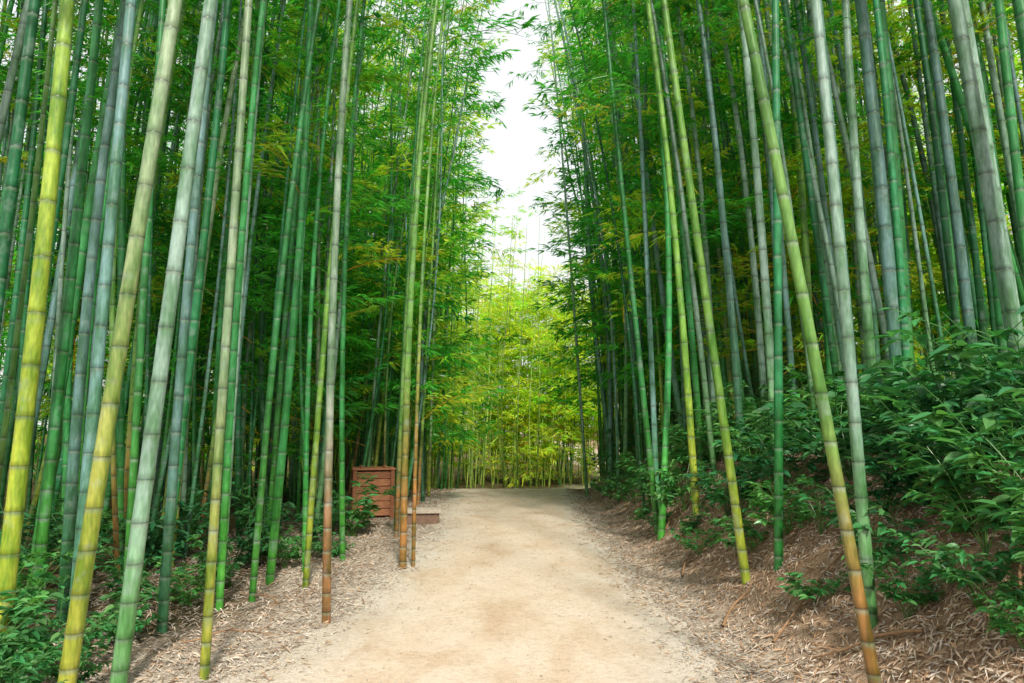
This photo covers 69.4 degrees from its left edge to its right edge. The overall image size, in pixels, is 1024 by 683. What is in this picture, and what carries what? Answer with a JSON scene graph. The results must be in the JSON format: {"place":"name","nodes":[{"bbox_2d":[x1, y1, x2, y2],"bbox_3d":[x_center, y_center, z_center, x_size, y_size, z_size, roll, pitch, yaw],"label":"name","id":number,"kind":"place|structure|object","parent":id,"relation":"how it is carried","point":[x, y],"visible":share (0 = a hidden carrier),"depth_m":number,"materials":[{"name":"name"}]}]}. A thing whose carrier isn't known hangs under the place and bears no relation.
{"place":"outdoors","nodes":[
{"label":"outdoors","id":0,"kind":"place"},
{"bbox_2d":[224,485,716,682],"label":"path","id":1,"kind":"structure","parent":0,"point":[522,617],"depth_m":6.01,"materials":[{"name":"beige sand"}]},
{"bbox_2d":[0,427,1023,682],"bbox_3d":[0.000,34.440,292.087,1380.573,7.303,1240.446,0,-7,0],"label":"ground","id":2,"kind":"structure","parent":0,"point":[852,635],"depth_m":5.72,"materials":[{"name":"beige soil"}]},
{"bbox_2d":[0,0,28,146],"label":"bamboo tree","id":3,"kind":"object","parent":2,"relation":"on","point":[11,76],"visible":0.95,"depth_m":6.38,"materials":[{"name":"green plant"}]},
{"bbox_2d":[0,0,40,332],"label":"bamboo tree","id":4,"kind":"object","parent":2,"relation":"on","point":[14,158],"visible":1,"depth_m":5.56,"materials":[{"name":"green plant"}]},
{"bbox_2d":[0,0,48,434],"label":"bamboo tree","id":5,"kind":"object","parent":2,"relation":"on","point":[26,207],"visible":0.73,"depth_m":8.84,"materials":[{"name":"green plant"}]},
{"bbox_2d":[0,0,57,489],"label":"bamboo tree","id":6,"kind":"object","parent":2,"relation":"on","point":[14,352],"visible":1,"depth_m":5.83,"materials":[{"name":"green plant"}]},
{"bbox_2d":[0,630,64,682],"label":"shrub","id":7,"kind":"object","parent":2,"relation":"on","point":[18,658],"visible":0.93,"depth_m":4.25,"materials":[{"name":"green plant"}]},
{"bbox_2d":[0,590,65,679],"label":"shrub","id":8,"kind":"object","parent":2,"relation":"on","point":[23,636],"visible":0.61,"depth_m":4.71,"materials":[{"name":"green plant"}]},
{"bbox_2d":[0,0,75,634],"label":"bamboo tree","id":9,"kind":"object","parent":2,"relation":"on","point":[13,519],"visible":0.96,"depth_m":5.24,"materials":[{"name":"yellow plant"}]},
{"bbox_2d":[12,540,73,626],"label":"shrub","id":10,"kind":"object","parent":2,"relation":"on","point":[32,590],"visible":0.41,"depth_m":5.93,"materials":[{"name":"green plant"}]},
{"bbox_2d":[0,0,88,545],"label":"bamboo tree","id":11,"kind":"object","parent":2,"relation":"on","point":[74,83],"visible":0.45,"depth_m":6.72,"materials":[{"name":"green plant"}]},
{"bbox_2d":[10,0,85,587],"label":"bamboo tree","id":12,"kind":"object","parent":2,"relation":"on","point":[63,244],"visible":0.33,"depth_m":7.78,"materials":[{"name":"green plant"}]},
{"bbox_2d":[1,586,119,676],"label":"shrub","id":13,"kind":"object","parent":2,"relation":"on","point":[90,636],"visible":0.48,"depth_m":4.98,"materials":[{"name":"green plant"}]},
{"bbox_2d":[17,49,106,577],"bbox_3d":[-4.382,-4.049,7.978,2.441,13.246,2.048,3,-7,-22],"label":"bamboo tree","id":14,"kind":"object","parent":2,"relation":"on","point":[25,308],"visible":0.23,"depth_m":7.58,"materials":[{"name":"green plant"}]},
{"bbox_2d":[30,0,103,597],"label":"bamboo tree","id":15,"kind":"object","parent":2,"relation":"on","point":[49,475],"visible":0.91,"depth_m":6.94,"materials":[{"name":"green plant"}]},
{"bbox_2d":[26,0,121,586],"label":"bamboo tree","id":16,"kind":"object","parent":2,"relation":"on","point":[86,222],"visible":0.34,"depth_m":7.46,"materials":[{"name":"green plant"}]},
{"bbox_2d":[56,0,125,623],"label":"bamboo tree","id":17,"kind":"object","parent":2,"relation":"on","point":[71,487],"visible":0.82,"depth_m":6.41,"materials":[{"name":"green plant"}]},
{"bbox_2d":[67,0,135,617],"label":"bamboo tree","id":18,"kind":"object","parent":2,"relation":"on","point":[99,343],"visible":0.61,"depth_m":5.71,"materials":[{"name":"green plant"}]},
{"bbox_2d":[29,0,189,468],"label":"bamboo tree","id":19,"kind":"object","parent":2,"relation":"on","point":[48,335],"visible":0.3,"depth_m":9.55,"materials":[{"name":"green plant"}]},
{"bbox_2d":[57,0,182,682],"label":"bamboo tree","id":20,"kind":"object","parent":2,"relation":"on","point":[69,666],"visible":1,"depth_m":4.41,"materials":[{"name":"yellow plant"}]},
{"bbox_2d":[45,0,219,571],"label":"bamboo tree","id":21,"kind":"object","parent":2,"relation":"on","point":[120,443],"visible":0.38,"depth_m":8.46,"materials":[{"name":"green plant"}]},
{"bbox_2d":[77,0,198,577],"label":"bamboo tree","id":22,"kind":"object","parent":2,"relation":"on","point":[129,116],"visible":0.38,"depth_m":8.52,"materials":[{"name":"green plant"}]},
{"bbox_2d":[94,542,186,604],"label":"shrub","id":23,"kind":"object","parent":2,"relation":"on","point":[144,584],"visible":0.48,"depth_m":6.42,"materials":[{"name":"green plant"}]},
{"bbox_2d":[123,0,165,578],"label":"bamboo tree","id":24,"kind":"object","parent":2,"relation":"on","point":[134,449],"visible":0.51,"depth_m":5.22,"materials":[{"name":"green plant"}]},
{"bbox_2d":[75,0,219,525],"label":"bamboo tree","id":25,"kind":"object","parent":2,"relation":"on","point":[100,244],"visible":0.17,"depth_m":8.44,"materials":[{"name":"green plant"}]},
{"bbox_2d":[109,0,195,583],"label":"bamboo tree","id":26,"kind":"object","parent":2,"relation":"on","point":[114,494],"visible":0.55,"depth_m":7.57,"materials":[{"name":"green plant"}]},
{"bbox_2d":[109,0,216,682],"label":"bamboo tree","id":27,"kind":"object","parent":2,"relation":"on","point":[123,639],"visible":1,"depth_m":4.77,"materials":[{"name":"green plant"}]},
{"bbox_2d":[156,0,218,635],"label":"bamboo tree","id":28,"kind":"object","parent":2,"relation":"on","point":[169,525],"visible":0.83,"depth_m":6.07,"materials":[{"name":"green plant"}]},
{"bbox_2d":[124,0,251,551],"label":"bamboo tree","id":29,"kind":"object","parent":2,"relation":"on","point":[129,420],"visible":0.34,"depth_m":9.32,"materials":[{"name":"green plant"}]},
{"bbox_2d":[157,0,231,601],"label":"bamboo tree","id":30,"kind":"object","parent":2,"relation":"on","point":[198,286],"visible":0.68,"depth_m":7.43,"materials":[{"name":"green plant"}]},
{"bbox_2d":[199,0,252,679],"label":"bamboo tree","id":31,"kind":"object","parent":2,"relation":"on","point":[208,612],"visible":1,"depth_m":4.89,"materials":[{"name":"green plant"}]},
{"bbox_2d":[183,0,289,558],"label":"bamboo tree","id":32,"kind":"object","parent":2,"relation":"on","point":[193,488],"visible":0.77,"depth_m":9.29,"materials":[{"name":"green plant"}]},
{"bbox_2d":[215,0,265,610],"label":"bamboo tree","id":33,"kind":"object","parent":2,"relation":"on","point":[221,565],"visible":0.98,"depth_m":6.84,"materials":[{"name":"green plant"}]},
{"bbox_2d":[225,0,266,580],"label":"bamboo tree","id":34,"kind":"object","parent":2,"relation":"on","point":[244,268],"visible":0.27,"depth_m":8.12,"materials":[{"name":"green plant"}]},
{"bbox_2d":[171,12,341,566],"bbox_3d":[-3.419,-3.941,9.373,2.732,13.361,2.371,-3,-8,26],"label":"bamboo tree","id":35,"kind":"object","parent":2,"relation":"on","point":[221,146],"visible":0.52,"depth_m":9.31,"materials":[{"name":"green plant"}]},
{"bbox_2d":[228,497,294,563],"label":"shrub","id":36,"kind":"object","parent":2,"relation":"on","point":[245,545],"visible":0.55,"depth_m":8.76,"materials":[{"name":"green plant"}]},
{"bbox_2d":[248,0,321,601],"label":"bamboo tree","id":37,"kind":"object","parent":2,"relation":"on","point":[262,478],"visible":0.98,"depth_m":7.23,"materials":[{"name":"green plant"}]},
{"bbox_2d":[0,0,600,554],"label":"bamboo grove","id":38,"kind":"object","parent":2,"relation":"on","point":[378,448],"visible":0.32,"depth_m":13.57,"materials":[{"name":"green plant"}]},
{"bbox_2d":[265,0,336,584],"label":"bamboo tree","id":39,"kind":"object","parent":2,"relation":"on","point":[276,511],"visible":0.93,"depth_m":8.29,"materials":[{"name":"green plant"}]},
{"bbox_2d":[262,0,393,394],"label":"bamboo tree","id":40,"kind":"object","parent":2,"relation":"on","point":[292,130],"visible":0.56,"depth_m":9.52,"materials":[{"name":"green plant"}]},
{"bbox_2d":[302,0,358,588],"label":"bamboo tree","id":41,"kind":"object","parent":2,"relation":"on","point":[309,533],"visible":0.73,"depth_m":7.86,"materials":[{"name":"green plant"}]},
{"bbox_2d":[321,0,352,623],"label":"bamboo tree","id":42,"kind":"object","parent":2,"relation":"on","point":[327,519],"visible":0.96,"depth_m":6.18,"materials":[{"name":"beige plant"}]},
{"bbox_2d":[301,0,379,571],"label":"bamboo tree","id":43,"kind":"object","parent":2,"relation":"on","point":[308,370],"visible":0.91,"depth_m":8.51,"materials":[{"name":"green plant"}]},
{"bbox_2d":[300,473,400,536],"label":"shrub","id":44,"kind":"object","parent":2,"relation":"on","point":[364,501],"visible":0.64,"depth_m":11.33,"materials":[{"name":"green plant"}]},
{"bbox_2d":[351,465,395,517],"bbox_3d":[-2.520,2.715,13.373,0.760,0.929,0.642,2,-7,-14],"label":"wooden storage box","id":45,"kind":"object","parent":2,"relation":"on","point":[384,479],"visible":0.74,"depth_m":13.12,"materials":[{"name":"brown wood"}]},
{"bbox_2d":[327,0,458,560],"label":"bamboo tree","id":46,"kind":"object","parent":2,"relation":"on","point":[342,396],"visible":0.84,"depth_m":9.25,"materials":[{"name":"green plant"}]},
{"bbox_2d":[367,0,479,527],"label":"bamboo tree","id":47,"kind":"object","parent":2,"relation":"on","point":[419,87],"visible":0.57,"depth_m":12.18,"materials":[{"name":"green plant"}]},
{"bbox_2d":[368,0,512,537],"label":"bamboo tree","id":48,"kind":"object","parent":2,"relation":"on","point":[399,453],"visible":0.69,"depth_m":11.44,"materials":[{"name":"green plant"}]},
{"bbox_2d":[400,11,495,496],"bbox_3d":[-1.601,-3.558,18.164,2.487,14.654,1.944,0,-7,0],"label":"bamboo tree","id":49,"kind":"object","parent":2,"relation":"on","point":[430,429],"visible":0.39,"depth_m":17.82,"materials":[{"name":"green plant"}]},
{"bbox_2d":[388,0,509,504],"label":"bamboo tree","id":50,"kind":"object","parent":2,"relation":"on","point":[427,341],"visible":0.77,"depth_m":15.97,"materials":[{"name":"green plant"}]},
{"bbox_2d":[411,0,500,566],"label":"bamboo tree","id":51,"kind":"object","parent":2,"relation":"on","point":[415,460],"visible":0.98,"depth_m":8.61,"materials":[{"name":"green plant"}]},
{"bbox_2d":[399,0,539,569],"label":"bamboo tree","id":52,"kind":"object","parent":2,"relation":"on","point":[404,463],"visible":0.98,"depth_m":8.66,"materials":[{"name":"green plant"}]},
{"bbox_2d":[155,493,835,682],"bbox_3d":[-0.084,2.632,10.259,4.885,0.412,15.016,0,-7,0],"label":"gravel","id":53,"kind":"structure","parent":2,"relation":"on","point":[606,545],"depth_m":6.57,"materials":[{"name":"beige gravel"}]},
{"bbox_2d":[0,0,1023,486],"bbox_3d":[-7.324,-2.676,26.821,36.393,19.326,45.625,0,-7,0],"label":"bamboo foliage","id":54,"kind":"object","parent":2,"relation":"on","point":[270,250],"visible":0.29,"depth_m":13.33,"materials":[{"name":"green plant"}]},
{"bbox_2d":[506,0,607,496],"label":"bamboo tree","id":55,"kind":"object","parent":2,"relation":"on","point":[552,283],"visible":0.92,"depth_m":17.99,"materials":[{"name":"green plant"}]},
{"bbox_2d":[579,0,699,516],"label":"bamboo tree","id":56,"kind":"object","parent":2,"relation":"on","point":[692,456],"visible":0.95,"depth_m":9.21,"materials":[{"name":"green plant"}]},
{"bbox_2d":[599,0,705,478],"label":"bamboo tree","id":57,"kind":"object","parent":2,"relation":"on","point":[694,369],"visible":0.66,"depth_m":10.30,"materials":[{"name":"green plant"}]},
{"bbox_2d":[558,0,749,584],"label":"bamboo tree","id":58,"kind":"object","parent":2,"relation":"on","point":[727,451],"visible":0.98,"depth_m":6.52,"materials":[{"name":"green plant"}]},
{"bbox_2d":[613,0,746,464],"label":"bamboo tree","id":59,"kind":"object","parent":2,"relation":"on","point":[730,304],"visible":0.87,"depth_m":9.36,"materials":[{"name":"green plant"}]},
{"bbox_2d":[650,0,716,477],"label":"bamboo tree","id":60,"kind":"object","parent":2,"relation":"on","point":[712,457],"visible":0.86,"depth_m":9.70,"materials":[{"name":"green plant"}]},
{"bbox_2d":[653,0,773,463],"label":"bamboo tree","id":61,"kind":"object","parent":2,"relation":"on","point":[766,305],"visible":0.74,"depth_m":8.44,"materials":[{"name":"green plant"}]},
{"bbox_2d":[694,450,790,518],"bbox_3d":[2.338,1.470,7.486,0.901,0.731,0.913,-2,-8,6],"label":"shrub","id":62,"kind":"object","parent":2,"relation":"on","point":[718,493],"visible":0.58,"depth_m":7.50,"materials":[{"name":"green plant"}]},
{"bbox_2d":[691,0,798,446],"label":"bamboo tree","id":63,"kind":"object","parent":2,"relation":"on","point":[789,341],"visible":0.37,"depth_m":9.24,"materials":[{"name":"green plant"}]},
{"bbox_2d":[676,0,820,456],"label":"bamboo tree","id":64,"kind":"object","parent":2,"relation":"on","point":[812,400],"visible":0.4,"depth_m":8.77,"materials":[{"name":"green plant"}]},
{"bbox_2d":[690,0,844,390],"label":"bamboo tree","id":65,"kind":"object","parent":2,"relation":"on","point":[827,272],"visible":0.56,"depth_m":9.87,"materials":[{"name":"green plant"}]},
{"bbox_2d":[698,0,841,400],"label":"bamboo tree","id":66,"kind":"object","parent":2,"relation":"on","point":[818,250],"visible":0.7,"depth_m":9.27,"materials":[{"name":"green plant"}]},
{"bbox_2d":[771,0,783,570],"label":"bamboo tree","id":67,"kind":"object","parent":2,"relation":"on","point":[778,408],"visible":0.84,"depth_m":6.20,"materials":[{"name":"green plant"}]},
{"bbox_2d":[545,0,1023,540],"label":"bamboo grove","id":68,"kind":"object","parent":2,"relation":"on","point":[637,400],"visible":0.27,"depth_m":11.52,"materials":[{"name":"green plant"}]},
{"bbox_2d":[715,410,863,490],"bbox_3d":[2.762,1.083,7.184,1.090,0.924,1.276,3,-8,-25],"label":"shrub","id":69,"kind":"object","parent":2,"relation":"on","point":[761,462],"visible":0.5,"depth_m":7.24,"materials":[{"name":"green plant"}]},
{"bbox_2d":[742,471,849,534],"bbox_3d":[2.345,1.417,6.493,0.863,0.587,0.879,2,-7,-12],"label":"shrub","id":70,"kind":"object","parent":2,"relation":"on","point":[762,497],"visible":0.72,"depth_m":6.35,"materials":[{"name":"green plant"}]},
{"bbox_2d":[738,0,881,682],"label":"bamboo tree","id":71,"kind":"object","parent":2,"relation":"on","point":[866,637],"visible":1,"depth_m":3.96,"materials":[{"name":"green plant"}]},
{"bbox_2d":[734,45,890,378],"bbox_3d":[3.294,-5.433,9.974,2.323,13.781,2.268,4,-8,-31],"label":"bamboo tree","id":72,"kind":"object","parent":2,"relation":"on","point":[874,282],"visible":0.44,"depth_m":9.39,"materials":[{"name":"green plant"}]},
{"bbox_2d":[769,0,864,442],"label":"bamboo tree","id":73,"kind":"object","parent":2,"relation":"on","point":[823,228],"visible":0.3,"depth_m":9.70,"materials":[{"name":"green plant"}]},
{"bbox_2d":[783,474,884,534],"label":"shrub","id":74,"kind":"object","parent":2,"relation":"on","point":[806,510],"visible":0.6,"depth_m":5.94,"materials":[{"name":"green plant"}]},
{"bbox_2d":[745,399,926,480],"bbox_3d":[2.801,0.848,6.384,1.275,0.755,1.339,-2,-7,-35],"label":"shrub","id":75,"kind":"object","parent":2,"relation":"on","point":[818,444],"visible":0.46,"depth_m":6.36,"materials":[{"name":"green plant"}]},
{"bbox_2d":[761,381,912,469],"bbox_3d":[3.129,0.832,7.061,1.287,0.919,1.305,-6,-9,9],"label":"shrub","id":76,"kind":"object","parent":2,"relation":"on","point":[844,422],"visible":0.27,"depth_m":7.05,"materials":[{"name":"green plant"}]},
{"bbox_2d":[810,0,877,629],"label":"bamboo tree","id":77,"kind":"object","parent":2,"relation":"on","point":[857,450],"visible":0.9,"depth_m":4.82,"materials":[{"name":"green plant"}]},
{"bbox_2d":[779,0,918,441],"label":"bamboo tree","id":78,"kind":"object","parent":2,"relation":"on","point":[892,106],"visible":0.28,"depth_m":8.28,"materials":[{"name":"green plant"}]},
{"bbox_2d":[841,0,880,450],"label":"bamboo tree","id":79,"kind":"object","parent":2,"relation":"on","point":[867,319],"visible":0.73,"depth_m":8.48,"materials":[{"name":"green plant"}]},
{"bbox_2d":[798,477,927,574],"bbox_3d":[2.440,1.269,4.994,0.783,0.633,0.772,0,-2,-8],"label":"shrub","id":80,"kind":"object","parent":2,"relation":"on","point":[886,549],"visible":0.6,"depth_m":4.83,"materials":[{"name":"green plant"}]},
{"bbox_2d":[854,0,902,456],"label":"bamboo tree","id":81,"kind":"object","parent":2,"relation":"on","point":[886,245],"visible":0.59,"depth_m":7.71,"materials":[{"name":"green plant"}]},
{"bbox_2d":[811,0,955,420],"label":"bamboo tree","id":82,"kind":"object","parent":2,"relation":"on","point":[929,267],"visible":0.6,"depth_m":9.05,"materials":[{"name":"green plant"}]},
{"bbox_2d":[873,0,912,395],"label":"bamboo tree","id":83,"kind":"object","parent":2,"relation":"on","point":[901,291],"visible":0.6,"depth_m":7.36,"materials":[{"name":"green plant"}]},
{"bbox_2d":[841,544,956,621],"bbox_3d":[2.335,1.448,4.423,0.579,0.476,0.587,8,-15,-23],"label":"shrub","id":84,"kind":"object","parent":2,"relation":"on","point":[910,598],"visible":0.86,"depth_m":4.37,"materials":[{"name":"green plant"}]},
{"bbox_2d":[831,400,978,511],"bbox_3d":[2.816,0.872,5.354,0.853,0.885,0.939,13,-9,-40],"label":"shrub","id":85,"kind":"object","parent":2,"relation":"on","point":[874,467],"visible":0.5,"depth_m":5.24,"materials":[{"name":"green plant"}]},
{"bbox_2d":[810,347,1022,463],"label":"shrub","id":86,"kind":"object","parent":2,"relation":"on","point":[864,378],"visible":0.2,"depth_m":6.11,"materials":[{"name":"green plant"}]},
{"bbox_2d":[839,386,1022,504],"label":"shrub","id":87,"kind":"object","parent":2,"relation":"on","point":[925,436],"visible":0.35,"depth_m":4.93,"materials":[{"name":"green plant"}]},
{"bbox_2d":[913,0,964,396],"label":"bamboo tree","id":88,"kind":"object","parent":2,"relation":"on","point":[952,290],"visible":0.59,"depth_m":8.32,"materials":[{"name":"green plant"}]},
{"bbox_2d":[857,319,1023,468],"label":"shrub","id":89,"kind":"object","parent":2,"relation":"on","point":[923,394],"visible":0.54,"depth_m":5.37,"materials":[{"name":"green plant"}]},
{"bbox_2d":[865,384,1023,504],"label":"shrub","id":90,"kind":"object","parent":2,"relation":"on","point":[957,428],"visible":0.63,"depth_m":4.51,"materials":[{"name":"green plant"}]},
{"bbox_2d":[872,0,1020,253],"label":"bamboo tree","id":91,"kind":"object","parent":2,"relation":"on","point":[1002,128],"visible":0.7,"depth_m":9.43,"materials":[{"name":"green plant"}]},
{"bbox_2d":[878,433,1023,556],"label":"shrub","id":92,"kind":"object","parent":2,"relation":"on","point":[949,495],"visible":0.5,"depth_m":4.54,"materials":[{"name":"green plant"}]},
{"bbox_2d":[880,494,1023,608],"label":"shrub","id":93,"kind":"object","parent":2,"relation":"on","point":[974,575],"visible":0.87,"depth_m":3.88,"materials":[{"name":"green plant"}]},
{"bbox_2d":[922,0,981,436],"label":"bamboo tree","id":94,"kind":"object","parent":2,"relation":"on","point":[967,309],"visible":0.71,"depth_m":8.69,"materials":[{"name":"green plant"}]},
{"bbox_2d":[890,305,1023,443],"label":"shrub","id":95,"kind":"object","parent":2,"relation":"on","point":[990,376],"visible":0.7,"depth_m":5.01,"materials":[{"name":"green plant"}]},
{"bbox_2d":[927,426,1023,532],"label":"shrub","id":96,"kind":"object","parent":2,"relation":"on","point":[972,459],"visible":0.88,"depth_m":4.00,"materials":[{"name":"green plant"}]},
{"bbox_2d":[931,1,1023,305],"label":"bamboo tree","id":97,"kind":"object","parent":2,"relation":"on","point":[953,76],"visible":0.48,"depth_m":9.75,"materials":[{"name":"green plant"}]},
{"bbox_2d":[942,572,1023,651],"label":"shrub","id":98,"kind":"object","parent":2,"relation":"on","point":[1002,622],"visible":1,"depth_m":3.50,"materials":[{"name":"green plant"}]},
{"bbox_2d":[946,0,1023,394],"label":"bamboo tree","id":99,"kind":"object","parent":2,"relation":"on","point":[1005,282],"visible":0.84,"depth_m":6.68,"materials":[{"name":"green plant"}]},
{"bbox_2d":[962,0,1023,332],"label":"bamboo tree","id":100,"kind":"object","parent":2,"relation":"on","point":[968,18],"visible":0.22,"depth_m":7.35,"materials":[{"name":"green plant"}]},
{"bbox_2d":[994,0,1023,276],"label":"bamboo tree","id":101,"kind":"object","parent":2,"relation":"on","point":[1013,136],"visible":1,"depth_m":6.41,"materials":[{"name":"green plant"}]},
{"bbox_2d":[0,0,1023,430],"label":"sky","id":102,"kind":"structure","parent":0,"point":[515,158],"materials":[{"name":"white"}]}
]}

